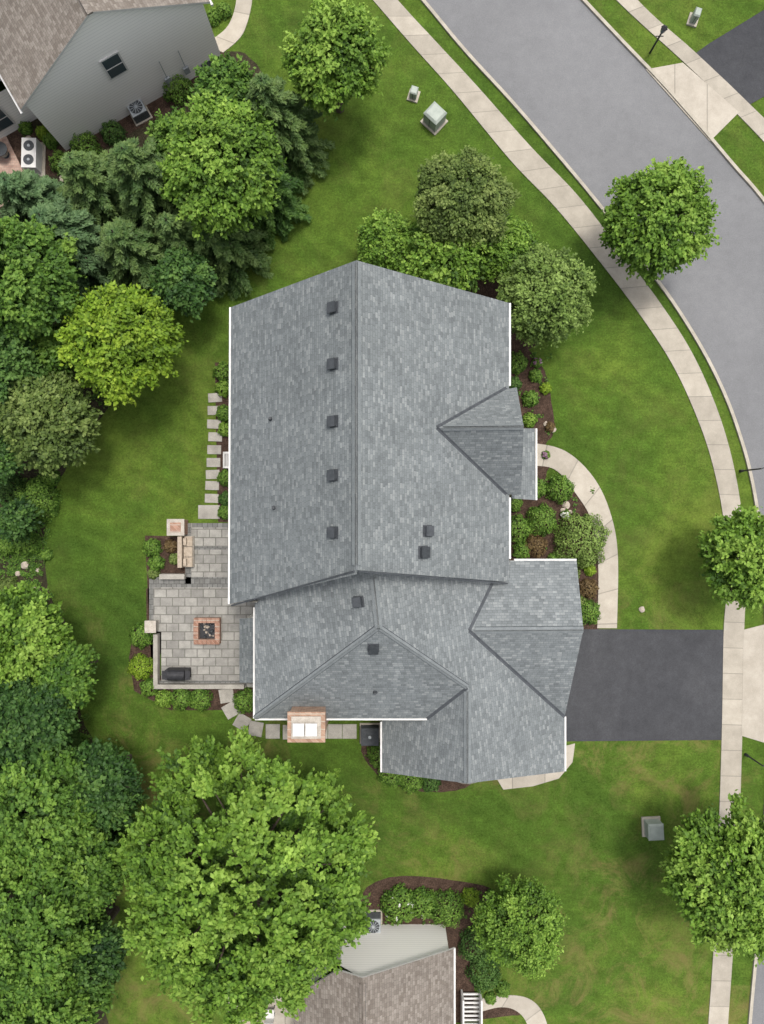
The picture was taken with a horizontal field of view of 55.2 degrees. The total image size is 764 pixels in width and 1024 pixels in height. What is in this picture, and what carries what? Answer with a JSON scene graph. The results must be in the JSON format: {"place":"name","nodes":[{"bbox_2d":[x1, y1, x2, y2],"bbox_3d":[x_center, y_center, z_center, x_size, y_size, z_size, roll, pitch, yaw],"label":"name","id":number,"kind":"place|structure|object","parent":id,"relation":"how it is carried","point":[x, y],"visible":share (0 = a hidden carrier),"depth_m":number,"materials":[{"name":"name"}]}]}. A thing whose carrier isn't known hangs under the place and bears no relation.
{"place":"outdoors","nodes":[
{"label":"outdoors","id":0,"kind":"place"},
{"bbox_2d":[215,0,251,52],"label":"garden path","id":1,"kind":"structure","parent":0,"point":[230,35],"depth_m":42.81,"materials":[{"name":"concrete"}]},
{"bbox_2d":[0,0,763,1023],"bbox_3d":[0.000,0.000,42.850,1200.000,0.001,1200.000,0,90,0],"label":"lawn ground","id":2,"kind":"structure","parent":0,"point":[628,434],"depth_m":42.85,"materials":[{"name":"green plant"}]},
{"bbox_2d":[0,580,73,689],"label":"oak tree","id":3,"kind":"object","parent":2,"relation":"on","point":[36,623],"visible":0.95,"depth_m":36.73,"materials":[{"name":"green plant"}]},
{"bbox_2d":[0,968,119,1023],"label":"oak tree","id":4,"kind":"object","parent":2,"relation":"on","point":[67,1002],"visible":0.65,"depth_m":35.99,"materials":[{"name":"green plant"}]},
{"bbox_2d":[28,638,99,714],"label":"oak tree","id":5,"kind":"object","parent":2,"relation":"on","point":[72,671],"visible":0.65,"depth_m":37.62,"materials":[{"name":"green plant"}]},
{"bbox_2d":[65,905,128,995],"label":"oak tree","id":6,"kind":"object","parent":2,"relation":"on","point":[104,962],"visible":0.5,"depth_m":37.71,"materials":[{"name":"green plant"}]},
{"bbox_2d":[59,735,150,834],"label":"oak tree","id":7,"kind":"object","parent":2,"relation":"on","point":[115,788],"visible":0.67,"depth_m":37.18,"materials":[{"name":"green plant"}]},
{"bbox_2d":[0,4,219,150],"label":"walls","id":8,"kind":"structure","parent":2,"relation":"on","point":[78,91],"depth_m":39.26,"materials":[{"name":"plastic"}]},
{"bbox_2d":[0,50,190,131],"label":"windows and meters","id":9,"kind":"structure","parent":8,"relation":"attached to","point":[113,65],"depth_m":39.14,"materials":[{"name":"black glass"}]},
{"bbox_2d":[0,0,213,114],"label":"roof","id":10,"kind":"structure","parent":8,"relation":"on","point":[37,37],"depth_m":36.35,"materials":[{"name":"brown"}]},
{"bbox_2d":[54,280,188,409],"bbox_3d":[-13.462,-8.479,38.792,6.804,8.148,6.658,0,90,0],"label":"maple tree","id":11,"kind":"object","parent":2,"relation":"on","point":[113,347],"visible":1,"depth_m":36.21,"materials":[{"name":"green plant"}]},
{"bbox_2d":[0,51,260,1023],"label":"mulch bed","id":12,"kind":"object","parent":2,"relation":"on","point":[142,137],"visible":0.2,"depth_m":42.84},
{"bbox_2d":[0,434,27,487],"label":"oak tree","id":13,"kind":"object","parent":12,"relation":"on","point":[9,467],"visible":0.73,"depth_m":38.86,"materials":[{"name":"green plant"}]},
{"bbox_2d":[0,492,43,545],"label":"oak tree","id":14,"kind":"object","parent":12,"relation":"on","point":[17,521],"visible":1,"depth_m":39.90,"materials":[{"name":"green plant"}]},
{"bbox_2d":[0,327,50,413],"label":"oak tree","id":15,"kind":"object","parent":12,"relation":"on","point":[18,359],"visible":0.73,"depth_m":36.75,"materials":[{"name":"green plant"}]},
{"bbox_2d":[14,531,42,557],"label":"shrub","id":16,"kind":"object","parent":12,"relation":"on","point":[24,551],"visible":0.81,"depth_m":42.26,"materials":[{"name":"green plant"}]},
{"bbox_2d":[0,168,67,223],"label":"pine tree","id":17,"kind":"object","parent":12,"relation":"on","point":[23,193],"visible":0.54,"depth_m":38.26,"materials":[{"name":"green plant"}]},
{"bbox_2d":[11,475,64,524],"bbox_3d":[-19.960,-0.688,41.940,2.705,1.844,2.687,36,90,0],"label":"shrub","id":18,"kind":"object","parent":12,"relation":"on","point":[31,490],"visible":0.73,"depth_m":41.86,"materials":[{"name":"green plant"}]},
{"bbox_2d":[0,675,79,773],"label":"oak tree","id":19,"kind":"object","parent":12,"relation":"on","point":[29,716],"visible":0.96,"depth_m":36.21,"materials":[{"name":"green plant"}]},
{"bbox_2d":[0,213,86,343],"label":"oak tree","id":20,"kind":"object","parent":12,"relation":"on","point":[36,295],"visible":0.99,"depth_m":35.23,"materials":[{"name":"green plant"}]},
{"bbox_2d":[0,744,97,888],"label":"oak tree","id":21,"kind":"object","parent":12,"relation":"on","point":[50,828],"visible":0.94,"depth_m":35.05,"materials":[{"name":"green plant"}]},
{"bbox_2d":[0,863,103,1009],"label":"oak tree","id":22,"kind":"object","parent":12,"relation":"on","point":[39,943],"visible":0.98,"depth_m":34.56,"materials":[{"name":"green plant"}]},
{"bbox_2d":[0,370,103,478],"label":"oak tree","id":23,"kind":"object","parent":12,"relation":"on","point":[45,421],"visible":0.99,"depth_m":36.88,"materials":[{"name":"green plant"}]},
{"bbox_2d":[29,322,77,377],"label":"oak tree","id":24,"kind":"object","parent":12,"relation":"on","point":[47,355],"visible":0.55,"depth_m":38.02,"materials":[{"name":"green plant"}]},
{"bbox_2d":[28,195,119,305],"bbox_3d":[-17.083,-14.777,39.570,7.074,7.020,6.142,22,90,0],"label":"pine tree","id":25,"kind":"object","parent":12,"relation":"on","point":[65,218],"visible":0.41,"depth_m":38.73,"materials":[{"name":"green plant"}]},
{"bbox_2d":[35,828,128,927],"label":"oak tree","id":26,"kind":"object","parent":12,"relation":"on","point":[99,872],"visible":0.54,"depth_m":36.90,"materials":[{"name":"green plant"}]},
{"bbox_2d":[55,149,127,234],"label":"spruce tree","id":27,"kind":"object","parent":12,"relation":"on","point":[83,174],"visible":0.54,"depth_m":38.06,"materials":[{"name":"green plant"}]},
{"bbox_2d":[6,52,225,176],"bbox_3d":[-17.253,-22.530,42.836,18.135,0.001,4.398,-16,90,0],"label":"mulch bed","id":28,"kind":"object","parent":12,"relation":"on","point":[127,123],"visible":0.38,"depth_m":42.84,"materials":[{"name":"brown soil"}]},
{"bbox_2d":[0,136,23,206],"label":"brick patio","id":29,"kind":"structure","parent":28,"relation":"on","point":[9,164],"depth_m":42.80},
{"bbox_2d":[21,138,45,176],"bbox_3d":[-20.300,-20.650,42.403,1.241,0.905,2.025,0,90,0],"label":"air conditioner","id":30,"kind":"object","parent":28,"relation":"on","point":[33,153],"visible":0.94,"depth_m":42.01,"materials":[{"name":"metal"}]},
{"bbox_2d":[68,131,103,154],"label":"shrub","id":31,"kind":"object","parent":28,"relation":"on","point":[74,143],"visible":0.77,"depth_m":41.99,"materials":[{"name":"green plant"}]},
{"bbox_2d":[99,119,127,145],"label":"shrub","id":32,"kind":"object","parent":28,"relation":"on","point":[105,129],"visible":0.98,"depth_m":42.27,"materials":[{"name":"green plant"}]},
{"bbox_2d":[127,99,152,126],"bbox_3d":[-14.150,-23.300,42.425,1.100,0.850,1.100,-29,90,0],"label":"air conditioner","id":33,"kind":"object","parent":28,"relation":"on","point":[140,113],"visible":0.99,"depth_m":42.08,"materials":[{"name":"metal"}]},
{"bbox_2d":[162,74,193,106],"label":"shrub","id":34,"kind":"object","parent":28,"relation":"on","point":[184,82],"visible":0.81,"depth_m":42.18,"materials":[{"name":"green plant"}]},
{"bbox_2d":[94,216,164,306],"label":"pine tree","id":35,"kind":"object","parent":12,"relation":"on","point":[129,251],"visible":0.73,"depth_m":38.58,"materials":[{"name":"green plant"}]},
{"bbox_2d":[103,136,181,239],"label":"spruce tree","id":36,"kind":"object","parent":12,"relation":"on","point":[135,180],"visible":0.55,"depth_m":36.87,"materials":[{"name":"green plant"}]},
{"bbox_2d":[144,103,187,157],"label":"oak tree","id":37,"kind":"object","parent":12,"relation":"on","point":[162,129],"visible":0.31,"depth_m":38.16,"materials":[{"name":"green plant"}]},
{"bbox_2d":[152,208,229,276],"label":"spruce tree","id":38,"kind":"object","parent":12,"relation":"on","point":[169,231],"visible":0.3,"depth_m":38.34,"materials":[{"name":"green plant"}]},
{"bbox_2d":[156,90,287,241],"bbox_3d":[-8.069,-17.318,38.477,6.610,8.750,7.072,0,90,0],"label":"maple tree","id":39,"kind":"object","parent":12,"relation":"on","point":[210,145],"visible":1,"depth_m":35.54,"materials":[{"name":"green plant"}]},
{"bbox_2d":[190,52,255,110],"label":"maple tree","id":40,"kind":"object","parent":12,"relation":"on","point":[230,78],"visible":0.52,"depth_m":36.86,"materials":[{"name":"green plant"}]},
{"bbox_2d":[182,204,273,300],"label":"spruce tree","id":41,"kind":"object","parent":12,"relation":"on","point":[235,256],"visible":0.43,"depth_m":40.53,"materials":[{"name":"green plant"}]},
{"bbox_2d":[237,155,312,250],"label":"spruce tree","id":42,"kind":"object","parent":12,"relation":"on","point":[289,207],"visible":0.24,"depth_m":41.17,"materials":[{"name":"green plant"}]},
{"bbox_2d":[244,72,335,194],"bbox_3d":[-5.796,-21.021,39.021,5.718,7.862,5.928,-33,90,0],"label":"spruce tree","id":43,"kind":"object","parent":12,"relation":"on","point":[291,116],"visible":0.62,"depth_m":38.91,"materials":[{"name":"green plant"}]},
{"bbox_2d":[167,519,187,535],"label":"brick pillar","id":44,"kind":"structure","parent":2,"relation":"on","point":[177,527],"depth_m":41.79,"materials":[{"name":"stone"}]},
{"bbox_2d":[147,241,218,322],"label":"oak tree","id":45,"kind":"object","parent":2,"relation":"on","point":[183,277],"visible":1,"depth_m":38.15,"materials":[{"name":"green plant"}]},
{"bbox_2d":[129,535,252,717],"bbox_3d":[-11.092,6.742,42.841,7.461,0.001,10.733,0,90,0],"label":"mulch bed","id":46,"kind":"object","parent":2,"relation":"on","point":[215,702],"visible":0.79,"depth_m":42.84,"materials":[{"name":"brown soil"}]},
{"bbox_2d":[127,652,152,680],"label":"shrub","id":47,"kind":"object","parent":46,"relation":"on","point":[133,672],"visible":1,"depth_m":42.23,"materials":[{"name":"green plant"}]},
{"bbox_2d":[128,622,155,649],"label":"shrub","id":48,"kind":"object","parent":46,"relation":"on","point":[134,638],"visible":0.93,"depth_m":42.17,"materials":[{"name":"green plant"}]},
{"bbox_2d":[169,688,194,711],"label":"shrub","id":49,"kind":"object","parent":46,"relation":"on","point":[179,698],"visible":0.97,"depth_m":42.22,"materials":[{"name":"green plant"}]},
{"bbox_2d":[144,620,244,688],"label":"garden wall","id":50,"kind":"structure","parent":46,"relation":"on","point":[151,626],"depth_m":42.35,"materials":[{"name":"stone"}]},
{"bbox_2d":[188,689,213,711],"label":"shrub","id":51,"kind":"object","parent":46,"relation":"on","point":[192,702],"visible":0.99,"depth_m":42.24,"materials":[{"name":"green plant"}]},
{"bbox_2d":[232,687,252,714],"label":"shrub","id":52,"kind":"object","parent":46,"relation":"on","point":[240,700],"visible":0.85,"depth_m":42.18,"materials":[{"name":"green plant"}]},
{"bbox_2d":[154,523,254,686],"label":"stone patio","id":53,"kind":"structure","parent":2,"relation":"on","point":[177,610],"depth_m":42.73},
{"bbox_2d":[162,667,190,680],"bbox_3d":[-11.800,9.350,42.175,1.600,1.110,0.640,0,90,0],"label":"covered grill","id":54,"kind":"object","parent":53,"relation":"on","point":[176,674],"visible":1,"depth_m":41.84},
{"bbox_2d":[159,536,194,578],"bbox_3d":[-11.617,2.811,42.425,1.543,0.850,3.119,28,90,0],"label":"patio bench","id":55,"kind":"object","parent":53,"relation":"on","point":[185,551],"visible":0.99,"depth_m":42.31,"materials":[{"name":"stone"}]},
{"bbox_2d":[149,523,246,685],"bbox_3d":[-10.750,5.400,42.737,5.700,0.026,9.500,0,90,0],"label":"patio border","id":56,"kind":"object","parent":53,"relation":"on","point":[189,581],"visible":0.56,"depth_m":42.72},
{"bbox_2d":[193,617,220,643],"bbox_3d":[-10.150,6.900,42.510,1.520,0.440,1.520,0,90,0],"label":"fire pit","id":57,"kind":"object","parent":53,"relation":"on","point":[206,630],"visible":1,"depth_m":42.29,"materials":[{"name":"red brick"}]},
{"bbox_2d":[215,362,228,521],"bbox_3d":[-9.213,-4.088,42.842,1.161,0.001,9.358,0,90,0],"label":"mulch bed","id":58,"kind":"object","parent":2,"relation":"on","point":[224,443],"visible":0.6,"depth_m":42.84,"materials":[{"name":"brown soil"}]},
{"bbox_2d":[106,725,379,1023],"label":"maple tree","id":59,"kind":"object","parent":2,"relation":"on","point":[204,896],"visible":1,"depth_m":33.42,"materials":[{"name":"green plant"}]},
{"bbox_2d":[198,393,356,738],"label":"stepping stones","id":60,"kind":"object","parent":2,"relation":"on","point":[333,731],"visible":0.86,"depth_m":42.78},
{"bbox_2d":[0,352,594,938],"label":"ground cover plants","id":61,"kind":"object","parent":2,"relation":"on","point":[32,560],"visible":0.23,"depth_m":42.75,"materials":[{"name":"green plant"}]},
{"bbox_2d":[287,707,328,741],"bbox_3d":[-3.625,10.300,38.700,1.810,8.300,1.460,0,90,0],"label":"brick chimney","id":62,"kind":"object","parent":2,"relation":"on","point":[307,724],"visible":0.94,"depth_m":34.94,"materials":[{"name":"brick"}]},
{"bbox_2d":[279,0,391,121],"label":"maple tree","id":63,"kind":"object","parent":2,"relation":"on","point":[335,35],"visible":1,"depth_m":36.87,"materials":[{"name":"green plant"}]},
{"bbox_2d":[360,723,379,745],"bbox_3d":[-0.700,12.950,42.425,1.200,0.850,1.200,0,90,0],"label":"air conditioner","id":64,"kind":"object","parent":2,"relation":"on","point":[369,734],"visible":0.98,"depth_m":42.07,"materials":[{"name":"metal"}]},
{"bbox_2d":[294,924,455,1023],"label":"brown roof house","id":65,"kind":"structure","parent":2,"relation":"on","point":[403,974],"depth_m":39.15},
{"bbox_2d":[245,494,510,783],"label":"walls","id":66,"kind":"structure","parent":2,"relation":"on","point":[250,616],"depth_m":35.95,"materials":[{"name":"beige"}]},
{"bbox_2d":[230,260,582,782],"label":"roof","id":67,"kind":"structure","parent":66,"relation":"on","point":[433,354],"depth_m":34.62,"materials":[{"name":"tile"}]},
{"bbox_2d":[269,301,433,694],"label":"roof vents","id":68,"kind":"object","parent":67,"relation":"on","point":[332,476],"visible":1,"depth_m":31.38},
{"bbox_2d":[228,303,576,771],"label":"gutters","id":69,"kind":"object","parent":67,"relation":"attached to","point":[254,607],"visible":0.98,"depth_m":36.85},
{"bbox_2d":[231,261,583,783],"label":"ridge caps and valleys","id":70,"kind":"object","parent":67,"relation":"on","point":[471,632],"visible":1,"depth_m":34.02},
{"bbox_2d":[353,207,414,271],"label":"dogwood tree","id":71,"kind":"object","parent":2,"relation":"on","point":[383,234],"visible":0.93,"depth_m":39.56,"materials":[{"name":"green plant"}]},
{"bbox_2d":[361,746,470,791],"bbox_3d":[2.187,14.645,42.841,6.842,0.001,3.537,0,90,0],"label":"mulch bed","id":72,"kind":"object","parent":2,"relation":"on","point":[446,786],"visible":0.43,"depth_m":42.84,"materials":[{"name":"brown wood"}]},
{"bbox_2d":[420,101,447,135],"bbox_3d":[3.050,-22.850,42.325,1.190,1.050,1.140,43,90,0],"label":"transformer box","id":73,"kind":"object","parent":2,"relation":"on","point":[434,121],"visible":1,"depth_m":41.88,"materials":[{"name":"metal"}]},
{"bbox_2d":[351,876,519,1022],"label":"mulch bed","id":74,"kind":"object","parent":2,"relation":"on","point":[463,982],"visible":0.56,"depth_m":42.84,"materials":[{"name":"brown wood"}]},
{"bbox_2d":[377,882,418,925],"bbox_3d":[0.991,22.846,42.202,2.260,1.325,2.297,-39,90,0],"label":"hydrangea bush","id":75,"kind":"object","parent":74,"relation":"on","point":[392,898],"visible":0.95,"depth_m":42.10,"materials":[{"name":"green plant"}]},
{"bbox_2d":[407,885,437,919],"bbox_3d":[2.346,22.776,42.256,1.860,1.215,1.916,0,90,0],"label":"hydrangea bush","id":76,"kind":"object","parent":74,"relation":"on","point":[425,914],"visible":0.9,"depth_m":42.13,"materials":[{"name":"green plant"}]},
{"bbox_2d":[430,887,465,928],"bbox_3d":[3.802,23.029,42.112,2.195,1.501,2.198,0,90,0],"label":"shrub","id":77,"kind":"object","parent":74,"relation":"on","point":[457,916],"visible":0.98,"depth_m":42.03,"materials":[{"name":"green plant"}]},
{"bbox_2d":[461,989,482,1023],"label":"white pergola","id":78,"kind":"structure","parent":74,"relation":"on","point":[480,1010],"depth_m":42.52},
{"bbox_2d":[457,925,490,969],"bbox_3d":[5.526,25.158,42.064,2.303,1.596,2.288,18,90,0],"label":"shrub","id":79,"kind":"object","parent":74,"relation":"on","point":[466,954],"visible":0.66,"depth_m":41.94,"materials":[{"name":"green plant"}]},
{"bbox_2d":[463,954,502,994],"bbox_3d":[5.914,26.770,42.135,2.079,1.456,2.062,-42,90,0],"label":"shrub","id":80,"kind":"object","parent":74,"relation":"on","point":[491,986],"visible":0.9,"depth_m":41.99,"materials":[{"name":"green plant"}]},
{"bbox_2d":[468,273,535,348],"bbox_3d":[6.311,-13.878,42.843,9.608,0.001,5.832,44,90,0],"label":"mulch bed","id":81,"kind":"object","parent":2,"relation":"on","point":[488,288],"visible":0.04,"depth_m":42.84,"materials":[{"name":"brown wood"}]},
{"bbox_2d":[398,208,492,292],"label":"maple tree","id":82,"kind":"object","parent":81,"relation":"on","point":[454,265],"visible":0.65,"depth_m":38.57,"materials":[{"name":"green plant"}]},
{"bbox_2d":[410,145,521,248],"bbox_3d":[4.330,-16.317,39.432,5.767,6.852,5.500,0,90,0],"label":"plum tree","id":83,"kind":"object","parent":81,"relation":"on","point":[450,190],"visible":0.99,"depth_m":37.08,"materials":[{"name":"green plant"}]},
{"bbox_2d":[479,213,539,285],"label":"dogwood tree","id":84,"kind":"object","parent":81,"relation":"on","point":[517,239],"visible":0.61,"depth_m":39.20,"materials":[{"name":"green plant"}]},
{"bbox_2d":[495,241,599,349],"bbox_3d":[8.780,-11.602,39.857,5.550,6.022,5.841,0,90,0],"label":"dogwood tree","id":85,"kind":"object","parent":81,"relation":"on","point":[544,291],"visible":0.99,"depth_m":37.88,"materials":[{"name":"green plant"}]},
{"bbox_2d":[468,873,569,980],"bbox_3d":[7.523,22.377,40.129,5.272,5.478,5.244,-34,90,0],"label":"serviceberry tree","id":86,"kind":"object","parent":2,"relation":"on","point":[532,950],"visible":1,"depth_m":38.54,"materials":[{"name":"green plant"}]},
{"bbox_2d":[498,743,574,789],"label":"side walkway","id":87,"kind":"structure","parent":2,"relation":"on","point":[521,782],"depth_m":42.80,"materials":[{"name":"concrete"}]},
{"bbox_2d":[509,331,598,628],"bbox_3d":[9.930,-1.580,42.842,6.221,0.001,18.204,0,90,0],"label":"mulch bed","id":88,"kind":"object","parent":2,"relation":"on","point":[544,407],"visible":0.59,"depth_m":42.84,"materials":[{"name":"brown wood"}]},
{"bbox_2d":[511,513,532,543],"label":"shrub","id":89,"kind":"object","parent":88,"relation":"on","point":[526,527],"visible":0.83,"depth_m":42.05,"materials":[{"name":"green plant"}]},
{"bbox_2d":[523,534,547,557],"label":"shrub","id":90,"kind":"object","parent":88,"relation":"on","point":[531,538],"visible":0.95,"depth_m":42.24,"materials":[{"name":"brown plant"}]},
{"bbox_2d":[521,502,558,536],"bbox_3d":[9.258,0.500,42.126,1.993,1.473,1.940,-24,90,0],"label":"shrub","id":91,"kind":"object","parent":88,"relation":"on","point":[543,520],"visible":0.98,"depth_m":42.05,"materials":[{"name":"green plant"}]},
{"bbox_2d":[545,473,575,504],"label":"shrub","id":92,"kind":"object","parent":88,"relation":"on","point":[557,488],"visible":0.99,"depth_m":42.14,"materials":[{"name":"green plant"}]},
{"bbox_2d":[552,510,611,568],"bbox_3d":[11.574,1.633,41.902,3.461,1.926,3.474,0,90,0],"label":"viburnum bush","id":93,"kind":"object","parent":88,"relation":"on","point":[584,542],"visible":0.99,"depth_m":41.80,"materials":[{"name":"green plant"}]},
{"bbox_2d":[537,444,617,627],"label":"front walkway","id":94,"kind":"structure","parent":2,"relation":"on","point":[573,469],"depth_m":42.79,"materials":[{"name":"concrete"}]},
{"bbox_2d":[421,0,763,1023],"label":"road kerb","id":95,"kind":"structure","parent":2,"relation":"on","point":[595,200],"depth_m":42.72,"materials":[{"name":"concrete"}]},
{"bbox_2d":[641,816,663,840],"bbox_3d":[15.750,18.400,42.400,1.090,0.900,1.140,-3,90,0],"label":"transformer box","id":96,"kind":"object","parent":2,"relation":"on","point":[652,828],"visible":1,"depth_m":42.02,"materials":[{"name":"metal"}]},
{"bbox_2d":[598,156,721,287],"bbox_3d":[14.499,-15.290,39.325,6.121,7.055,5.985,-23,90,0],"label":"maple tree","id":97,"kind":"object","parent":2,"relation":"on","point":[670,205],"visible":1,"depth_m":37.20,"materials":[{"name":"green plant"}]},
{"bbox_2d":[646,63,738,140],"bbox_3d":[18.062,-24.538,42.817,5.622,0.050,2.404,45,90,0],"label":"driveway apron","id":98,"kind":"object","parent":2,"relation":"on","point":[714,112],"visible":1,"depth_m":42.79,"materials":[{"name":"concrete"}]},
{"bbox_2d":[659,789,763,966],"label":"maple tree","id":99,"kind":"object","parent":2,"relation":"on","point":[725,900],"visible":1,"depth_m":36.66,"materials":[{"name":"green plant"}]},
{"bbox_2d":[695,504,763,617],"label":"maple tree","id":100,"kind":"object","parent":2,"relation":"on","point":[732,549],"visible":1,"depth_m":37.49,"materials":[{"name":"green plant"}]},
{"bbox_2d":[742,624,763,741],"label":"driveway apron","id":101,"kind":"object","parent":2,"relation":"on","point":[753,690],"visible":1,"depth_m":42.79,"materials":[{"name":"concrete"}]},
{"bbox_2d":[473,995,546,1023],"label":"garden path","id":102,"kind":"structure","parent":0,"point":[529,1010],"depth_m":42.81,"materials":[{"name":"concrete"}]},
{"bbox_2d":[373,0,744,1023],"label":"sidewalk","id":103,"kind":"structure","parent":0,"point":[543,178],"depth_m":42.80,"materials":[{"name":"concrete"}]},
{"bbox_2d":[426,0,763,1023],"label":"road","id":104,"kind":"structure","parent":0,"point":[586,94],"depth_m":42.84,"materials":[{"name":"asphalt"}]},
{"bbox_2d":[581,0,763,203],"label":"road kerb","id":105,"kind":"structure","parent":104,"relation":"on","point":[624,43],"depth_m":42.72,"materials":[{"name":"concrete"}]},
{"bbox_2d":[565,629,723,740],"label":"driveway","id":106,"kind":"structure","parent":0,"point":[642,685],"depth_m":42.82,"materials":[{"name":"asphalt"}]},
{"bbox_2d":[616,0,763,141],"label":"sidewalk","id":107,"kind":"structure","parent":0,"point":[750,116],"depth_m":42.80,"materials":[{"name":"concrete"}]},
{"bbox_2d":[697,10,763,103],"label":"neighbour driveway","id":108,"kind":"structure","parent":0,"point":[734,58],"depth_m":42.82,"materials":[{"name":"asphalt"}]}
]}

